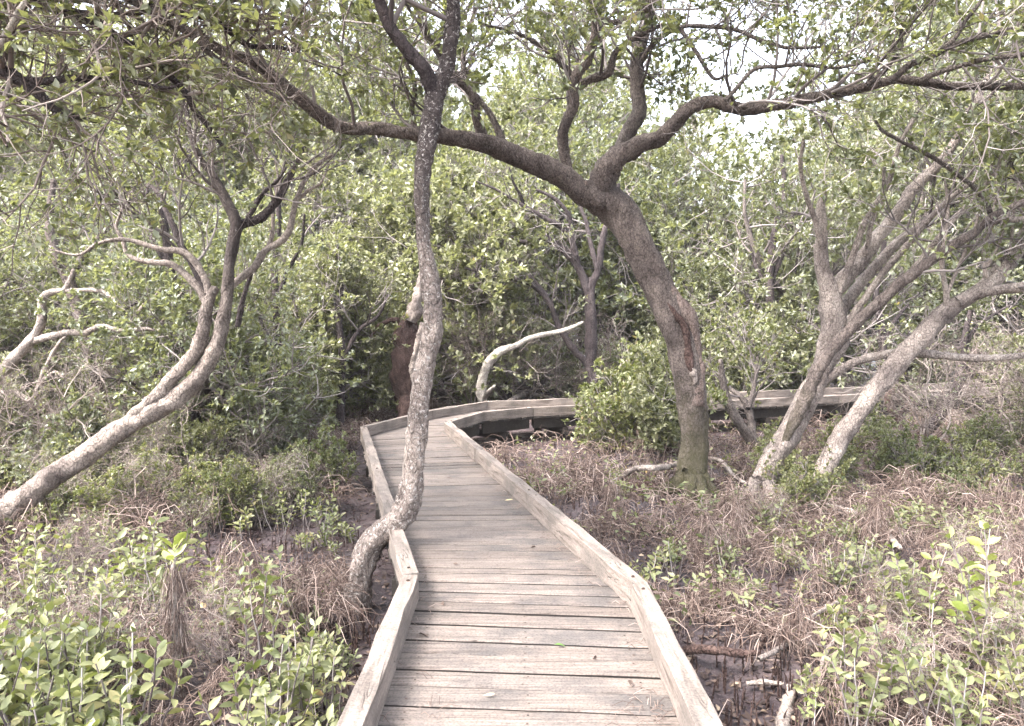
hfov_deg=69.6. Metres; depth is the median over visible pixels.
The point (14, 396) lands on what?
mangrove shrub
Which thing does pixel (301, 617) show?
mangrove seedling
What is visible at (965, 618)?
mangrove seedling
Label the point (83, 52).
mangrove tree
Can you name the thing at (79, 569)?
mangrove seedling
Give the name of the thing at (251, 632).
mangrove seedling
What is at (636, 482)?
fallen log
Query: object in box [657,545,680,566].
mangrove seedling
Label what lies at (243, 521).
mangrove seedling
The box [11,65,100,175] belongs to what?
mangrove tree
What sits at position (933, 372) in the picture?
mangrove shrub
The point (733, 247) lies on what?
mangrove tree
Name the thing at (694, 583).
mangrove seedling
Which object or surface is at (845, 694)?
mangrove seedling
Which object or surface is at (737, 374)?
mangrove shrub
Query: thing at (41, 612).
mangrove seedling
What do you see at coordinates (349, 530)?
mangrove seedling
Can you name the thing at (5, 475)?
mangrove shrub
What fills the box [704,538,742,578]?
mangrove seedling
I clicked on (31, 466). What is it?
dead shrub
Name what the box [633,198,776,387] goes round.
mangrove tree
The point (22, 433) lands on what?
mangrove shrub
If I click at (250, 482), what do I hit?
mangrove shrub
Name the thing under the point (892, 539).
fallen branch
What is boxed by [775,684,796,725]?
fallen branch
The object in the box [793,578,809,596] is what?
mangrove seedling
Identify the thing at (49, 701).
mangrove seedling
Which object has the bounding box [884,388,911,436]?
tree stump
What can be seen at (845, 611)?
mangrove seedling
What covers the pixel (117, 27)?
mangrove tree
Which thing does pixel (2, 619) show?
dead shrub
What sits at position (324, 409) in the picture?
mangrove shrub
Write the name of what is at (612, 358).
mangrove shrub
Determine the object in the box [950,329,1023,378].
mangrove shrub
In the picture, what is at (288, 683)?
mangrove seedling
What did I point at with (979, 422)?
mangrove shrub
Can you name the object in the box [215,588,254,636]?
mangrove seedling
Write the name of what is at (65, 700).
mangrove seedling
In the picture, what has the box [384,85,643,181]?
mangrove tree
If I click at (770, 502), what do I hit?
dead shrub
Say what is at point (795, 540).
mangrove seedling
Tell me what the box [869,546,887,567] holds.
mangrove seedling
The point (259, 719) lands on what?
mangrove seedling
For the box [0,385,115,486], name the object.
mangrove shrub
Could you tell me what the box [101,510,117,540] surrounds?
mangrove seedling
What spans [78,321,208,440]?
dead shrub
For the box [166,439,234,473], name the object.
mangrove shrub
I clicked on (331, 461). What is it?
mangrove shrub
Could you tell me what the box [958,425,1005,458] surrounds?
mangrove shrub
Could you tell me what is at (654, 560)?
mangrove seedling
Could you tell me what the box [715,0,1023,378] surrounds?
mangrove tree
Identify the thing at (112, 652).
mangrove seedling
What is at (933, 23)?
mangrove tree
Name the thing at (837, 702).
mangrove seedling
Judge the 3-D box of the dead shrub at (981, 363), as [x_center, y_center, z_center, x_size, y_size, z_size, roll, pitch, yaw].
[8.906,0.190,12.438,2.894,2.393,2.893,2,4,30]
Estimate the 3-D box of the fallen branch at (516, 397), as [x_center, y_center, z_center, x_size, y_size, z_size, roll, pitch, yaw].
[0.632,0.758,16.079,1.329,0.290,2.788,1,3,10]
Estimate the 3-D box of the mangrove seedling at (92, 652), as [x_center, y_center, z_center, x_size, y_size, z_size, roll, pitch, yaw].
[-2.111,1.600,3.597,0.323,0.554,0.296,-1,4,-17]
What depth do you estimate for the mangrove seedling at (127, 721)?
3.06 m
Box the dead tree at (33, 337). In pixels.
[0,257,181,425]
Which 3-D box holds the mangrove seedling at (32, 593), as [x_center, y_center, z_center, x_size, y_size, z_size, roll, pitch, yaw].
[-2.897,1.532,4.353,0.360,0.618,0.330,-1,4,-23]
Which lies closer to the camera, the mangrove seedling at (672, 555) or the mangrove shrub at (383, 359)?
the mangrove seedling at (672, 555)
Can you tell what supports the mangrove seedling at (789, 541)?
on the ground at (368, 521)
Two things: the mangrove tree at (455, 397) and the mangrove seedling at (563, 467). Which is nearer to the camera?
the mangrove seedling at (563, 467)
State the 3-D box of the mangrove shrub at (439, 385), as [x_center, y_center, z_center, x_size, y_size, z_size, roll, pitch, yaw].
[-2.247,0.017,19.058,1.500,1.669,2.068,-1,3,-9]
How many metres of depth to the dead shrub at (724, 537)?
6.08 m
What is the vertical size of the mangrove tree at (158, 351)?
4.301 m
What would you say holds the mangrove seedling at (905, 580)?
on the ground at (368, 521)
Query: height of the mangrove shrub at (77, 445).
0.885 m
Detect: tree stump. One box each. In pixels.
[369,271,423,416]
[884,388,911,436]
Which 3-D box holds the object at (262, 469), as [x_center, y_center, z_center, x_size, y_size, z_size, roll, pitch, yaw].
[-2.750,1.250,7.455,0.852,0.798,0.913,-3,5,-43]
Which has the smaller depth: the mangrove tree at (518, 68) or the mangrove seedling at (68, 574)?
the mangrove seedling at (68, 574)
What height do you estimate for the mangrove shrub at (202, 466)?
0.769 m
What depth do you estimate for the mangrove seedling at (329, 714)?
3.10 m
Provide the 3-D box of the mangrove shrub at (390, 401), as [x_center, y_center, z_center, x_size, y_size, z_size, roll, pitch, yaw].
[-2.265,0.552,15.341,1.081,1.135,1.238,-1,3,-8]
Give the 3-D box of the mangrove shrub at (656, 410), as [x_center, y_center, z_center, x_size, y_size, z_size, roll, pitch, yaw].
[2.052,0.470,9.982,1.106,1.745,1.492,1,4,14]
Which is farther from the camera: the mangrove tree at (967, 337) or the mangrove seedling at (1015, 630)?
the mangrove tree at (967, 337)
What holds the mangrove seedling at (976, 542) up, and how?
on the ground at (368, 521)
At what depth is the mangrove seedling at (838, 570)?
5.25 m
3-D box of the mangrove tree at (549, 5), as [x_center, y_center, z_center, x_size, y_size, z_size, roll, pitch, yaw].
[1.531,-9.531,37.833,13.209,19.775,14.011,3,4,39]
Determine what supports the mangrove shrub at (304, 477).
on the ground at (368, 521)
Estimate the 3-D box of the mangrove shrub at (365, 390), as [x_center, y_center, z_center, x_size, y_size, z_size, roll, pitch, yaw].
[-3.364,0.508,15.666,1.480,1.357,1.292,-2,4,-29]
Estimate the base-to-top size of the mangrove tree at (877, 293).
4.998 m
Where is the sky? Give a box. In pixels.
[32,0,1021,325]
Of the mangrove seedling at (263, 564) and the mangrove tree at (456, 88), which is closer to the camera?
the mangrove seedling at (263, 564)
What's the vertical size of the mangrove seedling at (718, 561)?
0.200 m
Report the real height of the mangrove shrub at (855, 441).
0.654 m
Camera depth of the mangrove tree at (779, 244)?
23.13 m
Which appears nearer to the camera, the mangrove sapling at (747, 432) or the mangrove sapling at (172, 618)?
the mangrove sapling at (172, 618)
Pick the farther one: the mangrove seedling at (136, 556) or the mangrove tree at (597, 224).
the mangrove tree at (597, 224)
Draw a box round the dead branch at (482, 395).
[476,321,582,401]
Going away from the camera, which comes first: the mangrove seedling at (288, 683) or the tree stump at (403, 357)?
the mangrove seedling at (288, 683)
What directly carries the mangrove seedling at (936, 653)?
on the ground at (368, 521)
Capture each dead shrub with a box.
[0,277,79,377]
[0,296,110,428]
[0,335,162,474]
[0,339,86,462]
[0,562,99,691]
[7,439,104,510]
[7,445,106,504]
[17,282,133,409]
[27,570,200,684]
[28,349,140,411]
[28,506,136,581]
[47,466,106,526]
[65,373,233,474]
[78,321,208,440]
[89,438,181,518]
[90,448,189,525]
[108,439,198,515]
[135,569,272,693]
[159,481,220,535]
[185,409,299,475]
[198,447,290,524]
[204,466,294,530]
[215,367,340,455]
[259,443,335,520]
[266,568,304,626]
[388,291,559,407]
[444,300,574,399]
[514,304,633,399]
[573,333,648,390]
[702,519,736,567]
[740,480,798,524]
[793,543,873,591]
[817,333,868,387]
[821,608,979,720]
[822,311,1023,455]
[845,545,956,628]
[885,306,1023,454]
[909,504,1023,592]
[939,577,1023,716]
[947,311,1023,417]
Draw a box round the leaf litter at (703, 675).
[1,439,1023,725]
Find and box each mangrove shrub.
[0,350,47,455]
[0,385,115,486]
[0,422,49,470]
[0,430,27,490]
[14,360,69,439]
[15,462,106,527]
[26,370,133,438]
[33,408,74,441]
[36,433,109,501]
[73,442,188,523]
[97,442,164,479]
[101,392,198,472]
[138,405,200,447]
[145,412,237,473]
[164,447,234,511]
[164,450,267,526]
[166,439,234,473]
[205,366,325,425]
[208,336,312,463]
[208,453,274,523]
[255,327,351,432]
[260,444,321,505]
[267,419,359,488]
[333,361,388,414]
[353,322,444,402]
[382,366,395,411]
[432,349,449,390]
[437,337,519,402]
[521,321,578,392]
[548,343,587,397]
[561,361,637,453]
[575,340,672,451]
[587,331,727,445]
[597,337,649,384]
[598,339,669,388]
[614,329,671,385]
[621,334,680,454]
[651,277,808,391]
[703,347,734,391]
[731,270,840,390]
[742,433,801,486]
[755,416,797,450]
[757,424,776,448]
[770,449,839,518]
[800,443,855,496]
[815,410,875,453]
[817,437,868,485]
[829,351,868,386]
[860,402,902,447]
[860,424,930,478]
[876,416,960,484]
[910,340,955,383]
[932,420,1022,493]
[936,460,984,509]
[940,407,1013,450]
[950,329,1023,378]
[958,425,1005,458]
[987,421,1020,458]
[998,404,1023,447]
[1008,450,1023,476]
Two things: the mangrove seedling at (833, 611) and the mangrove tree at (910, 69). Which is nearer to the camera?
the mangrove seedling at (833, 611)
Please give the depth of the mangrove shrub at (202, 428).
8.81 m
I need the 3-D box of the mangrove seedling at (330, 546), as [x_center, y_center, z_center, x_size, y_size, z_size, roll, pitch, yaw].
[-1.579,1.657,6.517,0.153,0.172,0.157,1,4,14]
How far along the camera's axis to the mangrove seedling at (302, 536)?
6.72 m
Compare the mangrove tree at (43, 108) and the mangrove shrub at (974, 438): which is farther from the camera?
the mangrove tree at (43, 108)
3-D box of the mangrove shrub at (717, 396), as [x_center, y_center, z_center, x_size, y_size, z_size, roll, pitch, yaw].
[2.191,0.478,11.497,2.155,1.977,1.882,0,3,-1]
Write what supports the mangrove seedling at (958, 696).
on the ground at (368, 521)
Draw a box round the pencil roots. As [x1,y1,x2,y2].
[0,416,1022,725]
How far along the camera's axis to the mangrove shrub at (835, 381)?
19.41 m
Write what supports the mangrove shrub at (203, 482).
on the ground at (368, 521)
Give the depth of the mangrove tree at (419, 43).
27.90 m
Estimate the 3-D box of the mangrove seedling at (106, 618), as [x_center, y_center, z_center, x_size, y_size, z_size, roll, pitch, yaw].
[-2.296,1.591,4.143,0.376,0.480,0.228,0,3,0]
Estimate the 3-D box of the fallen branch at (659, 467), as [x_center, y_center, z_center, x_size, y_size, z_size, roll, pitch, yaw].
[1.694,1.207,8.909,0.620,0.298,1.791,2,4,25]
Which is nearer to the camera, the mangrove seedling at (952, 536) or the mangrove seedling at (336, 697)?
the mangrove seedling at (336, 697)
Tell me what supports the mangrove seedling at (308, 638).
on the ground at (368, 521)
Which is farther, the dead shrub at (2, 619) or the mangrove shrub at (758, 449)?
the mangrove shrub at (758, 449)
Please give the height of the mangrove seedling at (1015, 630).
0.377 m
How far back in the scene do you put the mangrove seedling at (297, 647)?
4.01 m
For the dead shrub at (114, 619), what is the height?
0.717 m
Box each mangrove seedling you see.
[0,533,71,614]
[0,564,11,588]
[0,573,58,629]
[0,583,65,714]
[0,603,31,715]
[0,608,56,658]
[0,614,93,717]
[0,619,41,690]
[0,637,48,725]
[0,644,72,725]
[0,657,42,705]
[0,661,44,722]
[0,689,117,725]
[1,646,35,713]
[3,629,85,696]
[7,565,42,633]
[14,515,64,605]
[16,565,80,632]
[17,614,113,711]
[19,650,111,724]
[21,610,91,679]
[25,558,59,610]
[27,692,83,723]
[29,502,56,533]
[32,617,147,708]
[35,652,110,725]
[37,637,119,690]
[40,666,140,725]
[47,498,71,532]
[48,558,102,609]
[55,582,125,684]
[56,676,86,725]
[64,499,100,533]
[74,696,150,725]
[75,607,145,709]
[78,622,172,725]
[82,559,118,610]
[88,607,131,671]
[94,558,170,630]
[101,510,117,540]
[104,524,122,547]
[104,660,192,725]
[107,510,201,604]
[112,540,149,610]
[119,527,196,635]
[149,533,206,609]
[174,498,203,530]
[193,504,211,531]
[195,552,250,624]
[195,677,320,725]
[210,493,230,533]
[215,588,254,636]
[219,634,307,725]
[221,664,294,725]
[224,506,253,540]
[226,540,238,553]
[227,565,292,689]
[228,544,295,647]
[248,491,287,532]
[248,555,286,598]
[250,615,327,724]
[259,717,269,725]
[273,703,338,725]
[275,638,343,718]
[276,486,316,538]
[276,497,300,541]
[277,617,335,703]
[280,626,329,678]
[285,649,354,725]
[290,532,307,550]
[291,605,320,644]
[293,694,312,715]
[298,630,324,646]
[300,687,339,725]
[302,531,323,551]
[309,631,348,677]
[310,505,332,547]
[312,493,336,523]
[315,623,341,672]
[317,527,336,546]
[321,700,344,724]
[325,503,346,530]
[326,416,339,433]
[326,465,350,492]
[326,517,346,539]
[327,540,341,555]
[337,647,361,680]
[341,523,360,543]
[524,473,546,492]
[550,464,567,481]
[556,479,576,504]
[606,468,621,484]
[612,470,629,495]
[628,546,671,592]
[647,552,669,576]
[657,537,689,583]
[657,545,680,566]
[660,523,676,539]
[666,535,687,556]
[683,574,707,594]
[694,494,719,523]
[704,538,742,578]
[715,556,730,567]
[720,566,747,598]
[733,482,742,499]
[743,573,768,596]
[746,514,766,535]
[754,499,792,530]
[763,524,777,543]
[770,533,789,573]
[773,536,801,566]
[775,499,799,520]
[778,533,795,551]
[783,532,802,549]
[789,547,807,577]
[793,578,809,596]
[793,659,831,718]
[796,677,824,725]
[797,515,832,552]
[811,617,869,709]
[815,597,847,646]
[817,537,857,602]
[824,619,893,725]
[825,516,854,547]
[825,544,856,601]
[825,687,860,725]
[826,517,856,551]
[832,595,876,633]
[836,520,861,544]
[837,536,878,600]
[838,679,887,725]
[840,622,875,656]
[843,534,888,574]
[849,502,866,526]
[857,477,875,502]
[859,566,882,581]
[863,650,946,725]
[864,616,923,704]
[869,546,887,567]
[870,549,932,618]
[871,552,953,632]
[879,647,931,711]
[886,508,908,541]
[886,540,972,652]
[889,716,931,725]
[891,579,927,633]
[892,646,997,725]
[893,566,919,581]
[894,499,929,529]
[898,653,968,725]
[900,494,925,514]
[918,625,976,693]
[919,665,946,698]
[932,511,968,538]
[934,530,948,558]
[934,695,982,724]
[937,518,1023,681]
[942,662,1004,725]
[945,524,961,557]
[950,593,1017,691]
[956,557,983,627]
[963,642,1023,704]
[967,625,994,654]
[969,512,995,548]
[990,579,1023,633]
[992,685,1023,723]
[996,558,1023,642]
[996,649,1023,705]
[999,617,1023,672]
[1001,631,1023,724]
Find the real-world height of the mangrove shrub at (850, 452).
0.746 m
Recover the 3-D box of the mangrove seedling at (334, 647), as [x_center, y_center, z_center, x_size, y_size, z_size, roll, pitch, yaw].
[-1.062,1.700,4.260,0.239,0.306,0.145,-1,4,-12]
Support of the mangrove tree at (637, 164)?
on the ground at (368, 521)
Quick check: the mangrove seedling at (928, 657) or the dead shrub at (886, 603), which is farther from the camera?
the dead shrub at (886, 603)
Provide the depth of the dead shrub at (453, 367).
15.35 m
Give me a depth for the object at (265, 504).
7.35 m
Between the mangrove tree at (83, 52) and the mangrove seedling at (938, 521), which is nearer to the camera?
the mangrove seedling at (938, 521)
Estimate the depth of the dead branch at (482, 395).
14.56 m
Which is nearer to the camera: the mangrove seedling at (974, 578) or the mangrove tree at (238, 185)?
the mangrove seedling at (974, 578)
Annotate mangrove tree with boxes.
[0,0,400,317]
[0,1,269,73]
[0,16,322,249]
[0,17,377,243]
[0,22,396,531]
[0,30,87,171]
[0,82,211,382]
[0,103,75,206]
[0,147,328,378]
[0,152,364,460]
[0,174,192,406]
[0,189,105,380]
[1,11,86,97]
[1,59,44,203]
[2,147,78,227]
[5,0,627,131]
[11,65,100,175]
[16,0,306,96]
[16,26,123,227]
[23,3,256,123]
[37,8,270,185]
[44,162,217,414]
[58,214,299,387]
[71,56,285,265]
[106,2,321,192]
[106,122,196,428]
[139,24,466,385]
[144,32,416,294]
[153,0,663,614]
[164,0,1023,507]
[213,136,478,391]
[237,148,423,411]
[240,0,432,151]
[256,167,381,454]
[284,3,488,367]
[288,96,708,387]
[305,0,411,98]
[311,228,411,430]
[323,56,596,402]
[342,1,585,380]
[352,51,809,371]
[365,17,471,362]
[380,99,770,387]
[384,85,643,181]
[396,0,1023,84]
[447,3,701,320]
[448,134,651,389]
[450,0,655,354]
[452,248,459,405]
[480,221,575,399]
[600,26,988,390]
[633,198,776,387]
[643,227,771,389]
[648,190,748,276]
[704,220,763,258]
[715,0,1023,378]
[715,175,814,260]
[726,154,803,389]
[729,2,1023,502]
[731,147,801,248]
[734,195,813,285]
[739,0,1012,209]
[743,207,885,386]
[773,0,1014,237]
[780,30,1023,375]
[801,2,1007,113]
[811,33,1023,383]
[814,48,1023,505]
[832,239,919,369]
[863,265,1023,443]
[864,92,1023,379]
[889,80,1022,330]
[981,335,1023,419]
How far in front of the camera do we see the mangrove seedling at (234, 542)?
6.59 m
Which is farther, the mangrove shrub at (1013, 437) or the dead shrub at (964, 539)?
the mangrove shrub at (1013, 437)
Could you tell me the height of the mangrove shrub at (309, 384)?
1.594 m
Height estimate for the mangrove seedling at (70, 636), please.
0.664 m
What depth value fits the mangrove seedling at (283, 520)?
6.94 m
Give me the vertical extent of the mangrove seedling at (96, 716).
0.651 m
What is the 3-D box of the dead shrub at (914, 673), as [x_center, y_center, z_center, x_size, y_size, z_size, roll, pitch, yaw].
[1.968,1.564,3.820,0.607,0.569,0.650,-2,4,-29]
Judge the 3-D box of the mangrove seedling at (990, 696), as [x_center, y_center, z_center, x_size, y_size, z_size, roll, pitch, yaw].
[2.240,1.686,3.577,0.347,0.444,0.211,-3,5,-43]
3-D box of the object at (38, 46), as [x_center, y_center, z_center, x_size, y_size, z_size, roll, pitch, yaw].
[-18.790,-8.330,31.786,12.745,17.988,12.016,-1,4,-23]
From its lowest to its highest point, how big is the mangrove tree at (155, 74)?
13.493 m
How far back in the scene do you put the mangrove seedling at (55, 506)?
7.19 m
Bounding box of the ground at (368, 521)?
[0,335,1023,725]
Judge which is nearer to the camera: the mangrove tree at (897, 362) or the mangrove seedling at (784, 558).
the mangrove seedling at (784, 558)
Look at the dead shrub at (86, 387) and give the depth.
11.39 m
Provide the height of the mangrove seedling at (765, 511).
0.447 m
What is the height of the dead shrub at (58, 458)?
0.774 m
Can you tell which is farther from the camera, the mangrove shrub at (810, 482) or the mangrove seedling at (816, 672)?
the mangrove shrub at (810, 482)
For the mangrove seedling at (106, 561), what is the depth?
4.99 m
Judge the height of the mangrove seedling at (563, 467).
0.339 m
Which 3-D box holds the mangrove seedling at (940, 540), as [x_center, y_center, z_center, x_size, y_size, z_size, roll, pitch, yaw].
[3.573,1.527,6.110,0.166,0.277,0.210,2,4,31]
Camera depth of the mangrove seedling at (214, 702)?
3.13 m
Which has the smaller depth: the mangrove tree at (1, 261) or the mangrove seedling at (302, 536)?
the mangrove seedling at (302, 536)
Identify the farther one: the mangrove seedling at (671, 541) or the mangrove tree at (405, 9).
the mangrove tree at (405, 9)
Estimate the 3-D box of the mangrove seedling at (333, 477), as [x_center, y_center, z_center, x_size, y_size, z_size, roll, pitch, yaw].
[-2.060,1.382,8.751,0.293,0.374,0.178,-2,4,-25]
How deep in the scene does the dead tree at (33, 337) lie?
9.13 m
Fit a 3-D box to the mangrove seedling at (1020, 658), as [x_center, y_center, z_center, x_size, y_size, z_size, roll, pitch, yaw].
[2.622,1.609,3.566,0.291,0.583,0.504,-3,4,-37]
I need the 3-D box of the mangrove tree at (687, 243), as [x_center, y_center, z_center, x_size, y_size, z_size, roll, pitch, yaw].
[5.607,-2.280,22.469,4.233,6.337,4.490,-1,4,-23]
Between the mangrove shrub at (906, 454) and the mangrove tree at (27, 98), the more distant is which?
the mangrove tree at (27, 98)
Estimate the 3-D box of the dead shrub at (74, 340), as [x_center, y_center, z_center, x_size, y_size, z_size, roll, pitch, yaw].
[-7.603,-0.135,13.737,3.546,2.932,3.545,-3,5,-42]
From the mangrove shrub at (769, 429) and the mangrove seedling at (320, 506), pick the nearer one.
the mangrove seedling at (320, 506)
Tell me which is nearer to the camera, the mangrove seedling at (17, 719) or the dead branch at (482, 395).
the mangrove seedling at (17, 719)
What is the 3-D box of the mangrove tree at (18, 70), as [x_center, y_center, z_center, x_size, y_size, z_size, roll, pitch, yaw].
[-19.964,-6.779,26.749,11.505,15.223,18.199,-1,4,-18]
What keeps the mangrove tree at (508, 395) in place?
on the ground at (368, 521)
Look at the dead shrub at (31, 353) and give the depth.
10.64 m
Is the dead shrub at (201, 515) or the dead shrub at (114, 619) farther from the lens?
the dead shrub at (201, 515)
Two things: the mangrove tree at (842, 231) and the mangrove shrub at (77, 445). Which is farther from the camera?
the mangrove tree at (842, 231)
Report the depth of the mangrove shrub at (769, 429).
10.45 m
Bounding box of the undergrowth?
[0,396,1023,725]
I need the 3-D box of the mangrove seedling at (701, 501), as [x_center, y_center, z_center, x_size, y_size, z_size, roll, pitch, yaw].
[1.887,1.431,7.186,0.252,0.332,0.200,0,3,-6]
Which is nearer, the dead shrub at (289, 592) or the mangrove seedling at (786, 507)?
the dead shrub at (289, 592)
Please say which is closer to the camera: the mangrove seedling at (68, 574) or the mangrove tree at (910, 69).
the mangrove seedling at (68, 574)
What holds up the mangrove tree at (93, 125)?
on the ground at (368, 521)
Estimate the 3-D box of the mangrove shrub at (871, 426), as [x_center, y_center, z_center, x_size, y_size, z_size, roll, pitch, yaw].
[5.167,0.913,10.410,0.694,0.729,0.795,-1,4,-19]
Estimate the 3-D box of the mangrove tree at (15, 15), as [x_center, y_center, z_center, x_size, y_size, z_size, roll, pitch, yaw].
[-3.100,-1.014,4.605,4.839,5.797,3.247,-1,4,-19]
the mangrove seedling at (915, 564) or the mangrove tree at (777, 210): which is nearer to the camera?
the mangrove seedling at (915, 564)
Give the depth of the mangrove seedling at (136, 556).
5.23 m
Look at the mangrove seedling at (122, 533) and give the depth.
5.31 m
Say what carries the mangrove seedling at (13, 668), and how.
on the ground at (368, 521)
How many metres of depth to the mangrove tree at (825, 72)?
36.33 m
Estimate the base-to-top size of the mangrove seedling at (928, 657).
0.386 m
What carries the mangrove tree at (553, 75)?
on the ground at (368, 521)
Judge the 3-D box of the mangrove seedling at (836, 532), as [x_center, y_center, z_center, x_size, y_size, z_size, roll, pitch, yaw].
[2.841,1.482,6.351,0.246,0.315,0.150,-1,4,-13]
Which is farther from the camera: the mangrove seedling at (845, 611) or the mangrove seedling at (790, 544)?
the mangrove seedling at (790, 544)
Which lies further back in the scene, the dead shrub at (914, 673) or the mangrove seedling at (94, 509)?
the mangrove seedling at (94, 509)
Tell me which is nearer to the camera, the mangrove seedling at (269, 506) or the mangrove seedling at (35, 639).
the mangrove seedling at (35, 639)
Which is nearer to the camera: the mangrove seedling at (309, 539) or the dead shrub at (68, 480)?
the mangrove seedling at (309, 539)
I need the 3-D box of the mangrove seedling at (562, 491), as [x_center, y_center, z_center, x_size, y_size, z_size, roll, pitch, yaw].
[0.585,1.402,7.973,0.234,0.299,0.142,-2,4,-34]
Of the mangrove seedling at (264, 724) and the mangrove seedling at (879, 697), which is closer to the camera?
the mangrove seedling at (264, 724)
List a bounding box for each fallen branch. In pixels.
[508,392,554,399]
[606,461,676,485]
[708,456,747,485]
[746,679,783,685]
[756,640,827,661]
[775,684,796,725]
[805,598,841,620]
[820,638,834,679]
[826,503,902,549]
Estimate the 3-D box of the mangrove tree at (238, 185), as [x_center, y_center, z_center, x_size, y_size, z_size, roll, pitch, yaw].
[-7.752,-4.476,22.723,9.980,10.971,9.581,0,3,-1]
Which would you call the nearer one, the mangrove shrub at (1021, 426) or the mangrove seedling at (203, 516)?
the mangrove seedling at (203, 516)
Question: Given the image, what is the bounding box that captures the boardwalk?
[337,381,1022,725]
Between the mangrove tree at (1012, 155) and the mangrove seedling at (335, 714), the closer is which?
the mangrove seedling at (335, 714)
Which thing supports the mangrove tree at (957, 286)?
on the ground at (368, 521)
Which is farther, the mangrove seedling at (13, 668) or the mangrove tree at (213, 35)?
the mangrove tree at (213, 35)
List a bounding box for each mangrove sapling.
[155,532,192,700]
[702,294,809,450]
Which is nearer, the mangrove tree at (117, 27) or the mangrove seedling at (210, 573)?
the mangrove seedling at (210, 573)
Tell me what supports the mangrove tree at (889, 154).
on the ground at (368, 521)
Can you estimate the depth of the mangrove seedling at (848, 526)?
6.39 m
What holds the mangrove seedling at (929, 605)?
on the ground at (368, 521)
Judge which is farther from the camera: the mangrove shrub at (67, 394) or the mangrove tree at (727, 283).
the mangrove tree at (727, 283)
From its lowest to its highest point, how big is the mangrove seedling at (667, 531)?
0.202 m
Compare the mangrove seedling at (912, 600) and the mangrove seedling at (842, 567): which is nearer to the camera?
the mangrove seedling at (912, 600)
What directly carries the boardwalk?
on the ground at (368, 521)
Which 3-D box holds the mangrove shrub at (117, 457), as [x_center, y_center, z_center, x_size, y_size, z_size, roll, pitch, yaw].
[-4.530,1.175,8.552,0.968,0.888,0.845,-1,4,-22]
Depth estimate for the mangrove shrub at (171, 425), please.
9.77 m
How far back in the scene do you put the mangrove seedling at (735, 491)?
7.99 m
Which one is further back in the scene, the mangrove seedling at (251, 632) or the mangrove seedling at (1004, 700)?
the mangrove seedling at (251, 632)
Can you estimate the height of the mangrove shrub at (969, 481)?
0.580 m
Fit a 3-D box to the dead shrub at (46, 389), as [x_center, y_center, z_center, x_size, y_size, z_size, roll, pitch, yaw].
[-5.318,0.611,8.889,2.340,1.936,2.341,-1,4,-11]
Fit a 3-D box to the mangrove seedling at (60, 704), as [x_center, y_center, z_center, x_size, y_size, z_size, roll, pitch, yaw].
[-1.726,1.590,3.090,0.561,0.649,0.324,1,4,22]
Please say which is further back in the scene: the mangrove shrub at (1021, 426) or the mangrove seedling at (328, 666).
the mangrove shrub at (1021, 426)
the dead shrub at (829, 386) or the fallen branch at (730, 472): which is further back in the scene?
the dead shrub at (829, 386)
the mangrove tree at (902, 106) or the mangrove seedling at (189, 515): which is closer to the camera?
the mangrove seedling at (189, 515)
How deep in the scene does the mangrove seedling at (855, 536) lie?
6.36 m
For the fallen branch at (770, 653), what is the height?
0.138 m
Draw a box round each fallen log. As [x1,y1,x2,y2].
[589,476,658,487]
[683,644,758,657]
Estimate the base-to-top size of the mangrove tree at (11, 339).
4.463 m
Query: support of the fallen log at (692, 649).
on the ground at (368, 521)
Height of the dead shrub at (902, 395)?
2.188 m
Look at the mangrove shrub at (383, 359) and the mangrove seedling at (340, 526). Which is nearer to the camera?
the mangrove seedling at (340, 526)
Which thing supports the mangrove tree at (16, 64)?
on the ground at (368, 521)
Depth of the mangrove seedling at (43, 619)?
3.45 m
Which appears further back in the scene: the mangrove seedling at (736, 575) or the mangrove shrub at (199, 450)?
the mangrove shrub at (199, 450)
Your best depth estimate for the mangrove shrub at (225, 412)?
9.97 m
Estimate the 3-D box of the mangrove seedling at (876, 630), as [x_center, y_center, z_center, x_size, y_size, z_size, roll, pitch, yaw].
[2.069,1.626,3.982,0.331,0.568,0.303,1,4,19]
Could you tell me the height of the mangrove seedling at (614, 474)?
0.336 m
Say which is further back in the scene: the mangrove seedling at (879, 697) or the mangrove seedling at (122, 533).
the mangrove seedling at (122, 533)
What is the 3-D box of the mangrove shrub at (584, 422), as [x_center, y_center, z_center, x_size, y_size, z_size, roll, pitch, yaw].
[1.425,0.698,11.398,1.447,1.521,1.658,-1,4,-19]
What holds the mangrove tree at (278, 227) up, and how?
on the ground at (368, 521)
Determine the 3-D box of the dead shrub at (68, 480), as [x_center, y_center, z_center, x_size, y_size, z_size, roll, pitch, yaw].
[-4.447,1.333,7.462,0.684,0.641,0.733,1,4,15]
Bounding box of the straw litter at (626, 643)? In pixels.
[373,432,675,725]
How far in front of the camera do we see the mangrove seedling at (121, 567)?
4.77 m
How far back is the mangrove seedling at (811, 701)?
3.59 m
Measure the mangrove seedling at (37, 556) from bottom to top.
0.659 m
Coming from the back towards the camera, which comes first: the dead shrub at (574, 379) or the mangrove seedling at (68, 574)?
the dead shrub at (574, 379)
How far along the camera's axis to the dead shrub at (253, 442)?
9.23 m
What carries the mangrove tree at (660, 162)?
on the ground at (368, 521)

